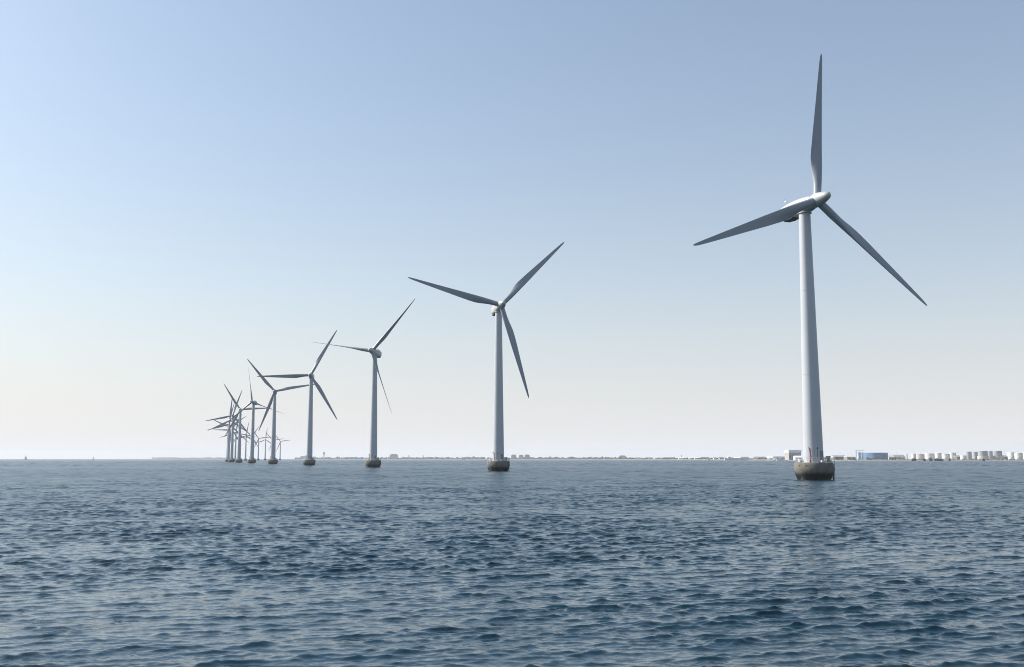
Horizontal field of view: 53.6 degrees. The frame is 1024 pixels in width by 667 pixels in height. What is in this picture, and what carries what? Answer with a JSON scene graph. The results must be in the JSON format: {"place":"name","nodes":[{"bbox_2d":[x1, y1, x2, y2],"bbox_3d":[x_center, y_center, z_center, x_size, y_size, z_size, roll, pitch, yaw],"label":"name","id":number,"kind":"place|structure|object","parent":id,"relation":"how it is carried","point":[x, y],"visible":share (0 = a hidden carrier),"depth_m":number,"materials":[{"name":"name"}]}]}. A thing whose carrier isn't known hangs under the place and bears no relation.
{"place":"outdoors","nodes":[
{"label":"outdoors","id":0,"kind":"place"},
{"bbox_2d":[152,457,225,458],"bbox_3d":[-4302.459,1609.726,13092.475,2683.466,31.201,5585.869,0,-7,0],"label":"hills","id":1,"kind":"structure","parent":0,"point":[186,458],"depth_m":10503.93,"materials":[{"name":"grey"}]},
{"bbox_2d":[0,459,1023,666],"bbox_3d":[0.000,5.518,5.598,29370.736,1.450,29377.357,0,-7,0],"label":"sea","id":2,"kind":"structure","parent":0,"point":[408,563],"depth_m":45.95,"materials":[{"name":"teal liquid"}]},
{"bbox_2d":[214,419,238,439],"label":"wind turbine","id":3,"kind":"object","parent":2,"relation":"in","point":[226,430],"visible":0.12,"depth_m":2086.94,"materials":[{"name":"metal"}]},
{"bbox_2d":[206,391,250,461],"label":"wind turbine","id":4,"kind":"object","parent":2,"relation":"in","point":[231,459],"visible":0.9,"depth_m":1396.70,"materials":[{"name":"metal"}]},
{"bbox_2d":[209,401,249,461],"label":"wind turbine","id":5,"kind":"object","parent":2,"relation":"in","point":[228,451],"visible":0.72,"depth_m":1571.52,"materials":[{"name":"metal"}]},
{"bbox_2d":[214,405,244,458],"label":"wind turbine","id":6,"kind":"object","parent":2,"relation":"in","point":[227,430],"visible":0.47,"depth_m":1742.55,"materials":[{"name":"metal"}]},
{"bbox_2d":[214,416,245,442],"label":"wind turbine","id":7,"kind":"object","parent":2,"relation":"in","point":[227,426],"visible":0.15,"depth_m":1913.59,"materials":[{"name":"metal"}]},
{"bbox_2d":[220,423,247,458],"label":"wind turbine","id":8,"kind":"object","parent":2,"relation":"in","point":[236,433],"visible":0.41,"depth_m":2264.35,"materials":[{"name":"metal"}]},
{"bbox_2d":[234,423,255,460],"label":"wind turbine","id":9,"kind":"object","parent":2,"relation":"in","point":[245,458],"visible":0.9,"depth_m":2616.07,"materials":[{"name":"metal"}]},
{"bbox_2d":[224,384,266,462],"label":"wind turbine","id":10,"kind":"object","parent":2,"relation":"in","point":[238,459],"visible":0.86,"depth_m":1227.51,"materials":[{"name":"metal"}]},
{"bbox_2d":[224,369,280,462],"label":"wind turbine","id":11,"kind":"object","parent":2,"relation":"in","point":[251,456],"visible":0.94,"depth_m":1062.40,"materials":[{"name":"metal"}]},
{"bbox_2d":[254,433,269,459],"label":"wind turbine","id":12,"kind":"object","parent":2,"relation":"in","point":[258,446],"visible":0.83,"depth_m":2968.68,"materials":[{"name":"metal"}]},
{"bbox_2d":[260,427,270,459],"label":"wind turbine","id":13,"kind":"object","parent":2,"relation":"in","point":[265,446],"visible":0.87,"depth_m":3146.76,"materials":[{"name":"metal"}]},
{"bbox_2d":[247,359,314,463],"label":"wind turbine","id":14,"kind":"object","parent":2,"relation":"in","point":[273,459],"visible":0.94,"depth_m":895.03,"materials":[{"name":"metal"}]},
{"bbox_2d":[276,436,288,459],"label":"wind turbine","id":15,"kind":"object","parent":2,"relation":"in","point":[280,448],"visible":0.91,"depth_m":3502.68,"materials":[{"name":"metal"}]},
{"bbox_2d":[257,330,336,464],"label":"wind turbine","id":16,"kind":"object","parent":2,"relation":"in","point":[309,460],"visible":0.95,"depth_m":722.55,"materials":[{"name":"metal"}]},
{"bbox_2d":[315,299,414,466],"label":"wind turbine","id":17,"kind":"object","parent":2,"relation":"in","point":[373,460],"visible":0.99,"depth_m":560.68,"materials":[{"name":"metal"}]},
{"bbox_2d":[408,242,563,470],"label":"wind turbine","id":18,"kind":"object","parent":2,"relation":"in","point":[500,462],"visible":0.98,"depth_m":392.27,"materials":[{"name":"metal"}]},
{"bbox_2d":[724,457,759,459],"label":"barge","id":19,"kind":"object","parent":2,"relation":"on","point":[728,458],"visible":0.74,"depth_m":3089.79,"materials":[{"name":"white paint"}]},
{"bbox_2d":[694,54,926,479],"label":"wind turbine","id":20,"kind":"object","parent":2,"relation":"in","point":[812,464],"visible":0.94,"depth_m":232.72,"materials":[{"name":"metal"}]},
{"bbox_2d":[0,0,1023,458],"label":"sky","id":21,"kind":"structure","parent":0,"point":[191,191],"materials":[{"name":"blue"}]},
{"bbox_2d":[557,459,1022,460],"bbox_3d":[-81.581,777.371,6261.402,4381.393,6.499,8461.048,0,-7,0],"label":"land","id":22,"kind":"structure","parent":0,"point":[723,459],"depth_m":4114.85,"materials":[{"name":"grey"}]},
{"bbox_2d":[295,456,845,459],"bbox_3d":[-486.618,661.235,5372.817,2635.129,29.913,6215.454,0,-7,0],"label":"treeline","id":23,"kind":"object","parent":22,"relation":"on","point":[550,457],"visible":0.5,"depth_m":6955.14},
{"bbox_2d":[772,456,784,459],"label":"warehouse","id":24,"kind":"structure","parent":22,"relation":"on","point":[777,457],"depth_m":2845.63,"materials":[{"name":"white metal"}]},
{"bbox_2d":[784,450,800,459],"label":"warehouse","id":25,"kind":"structure","parent":22,"relation":"on","point":[789,454],"depth_m":2542.05,"materials":[{"name":"white paint"}]},
{"bbox_2d":[831,455,844,459],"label":"warehouse","id":26,"kind":"structure","parent":22,"relation":"on","point":[838,457],"depth_m":2314.53,"materials":[{"name":"white metal"}]},
{"bbox_2d":[844,456,855,459],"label":"warehouse","id":27,"kind":"structure","parent":22,"relation":"on","point":[849,457],"depth_m":2282.95,"materials":[{"name":"paint"}]},
{"bbox_2d":[857,452,860,459],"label":"storage tank","id":28,"kind":"object","parent":22,"relation":"on","point":[858,455],"visible":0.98,"depth_m":2269.93,"materials":[{"name":"blue paint"}]},
{"bbox_2d":[863,452,887,459],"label":"building","id":29,"kind":"structure","parent":22,"relation":"on","point":[874,455],"depth_m":2262.44,"materials":[{"name":"blue paint"}]},
{"bbox_2d":[893,455,905,459],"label":"warehouse","id":30,"kind":"structure","parent":22,"relation":"on","point":[900,457],"depth_m":2322.65,"materials":[{"name":"paint"}]},
{"bbox_2d":[916,454,924,458],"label":"storage tank","id":31,"kind":"object","parent":22,"relation":"on","point":[919,456],"visible":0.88,"depth_m":2334.63,"materials":[{"name":"metal"}]},
{"bbox_2d":[924,453,934,458],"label":"storage tank","id":32,"kind":"object","parent":22,"relation":"on","point":[929,455],"visible":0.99,"depth_m":2304.26,"materials":[{"name":"white metal"}]},
{"bbox_2d":[836,459,1023,459],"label":"shrubbery","id":33,"kind":"object","parent":22,"relation":"on","point":[933,459],"visible":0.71,"depth_m":2182.17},
{"bbox_2d":[935,452,941,458],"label":"storage tank","id":34,"kind":"object","parent":22,"relation":"on","point":[938,455],"visible":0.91,"depth_m":2356.60,"materials":[{"name":"white metal"}]},
{"bbox_2d":[942,453,949,459],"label":"storage tank","id":35,"kind":"object","parent":22,"relation":"on","point":[946,456],"visible":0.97,"depth_m":2275.67,"materials":[{"name":"white metal"}]},
{"bbox_2d":[949,452,955,458],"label":"storage tank","id":36,"kind":"object","parent":22,"relation":"on","point":[952,454],"visible":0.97,"depth_m":2396.39,"materials":[{"name":"white metal"}]},
{"bbox_2d":[960,455,966,459],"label":"storage tank","id":37,"kind":"object","parent":22,"relation":"on","point":[962,457],"visible":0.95,"depth_m":2248.10,"materials":[{"name":"white metal"}]},
{"bbox_2d":[966,451,971,458],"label":"storage tank","id":38,"kind":"object","parent":22,"relation":"on","point":[969,454],"visible":0.96,"depth_m":2397.45,"materials":[{"name":"white metal"}]},
{"bbox_2d":[972,451,977,458],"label":"storage tank","id":39,"kind":"object","parent":22,"relation":"on","point":[975,454],"visible":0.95,"depth_m":2417.85,"materials":[{"name":"white metal"}]},
{"bbox_2d":[977,450,988,459],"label":"storage tank","id":40,"kind":"object","parent":22,"relation":"on","point":[982,454],"visible":0.94,"depth_m":2264.98,"materials":[{"name":"white metal"}]},
{"bbox_2d":[988,451,992,458],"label":"storage tank","id":41,"kind":"object","parent":22,"relation":"on","point":[990,454],"visible":0.71,"depth_m":2426.96,"materials":[{"name":"white metal"}]},
{"bbox_2d":[992,450,1003,458],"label":"storage tank","id":42,"kind":"object","parent":22,"relation":"on","point":[997,454],"visible":0.92,"depth_m":2265.37,"materials":[{"name":"white metal"}]},
{"bbox_2d":[1008,452,1015,459],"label":"storage tank","id":43,"kind":"object","parent":22,"relation":"on","point":[1010,455],"visible":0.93,"depth_m":2306.34,"materials":[{"name":"white metal"}]},
{"bbox_2d":[1014,452,1022,459],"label":"storage tank","id":44,"kind":"object","parent":22,"relation":"on","point":[1018,455],"visible":0.98,"depth_m":2256.84,"materials":[{"name":"white metal"}]},
{"bbox_2d":[849,460,1023,460],"bbox_3d":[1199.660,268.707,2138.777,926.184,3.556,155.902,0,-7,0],"label":"quay path","id":45,"kind":"structure","parent":0,"point":[933,460],"depth_m":2168.92,"materials":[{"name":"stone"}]}
]}

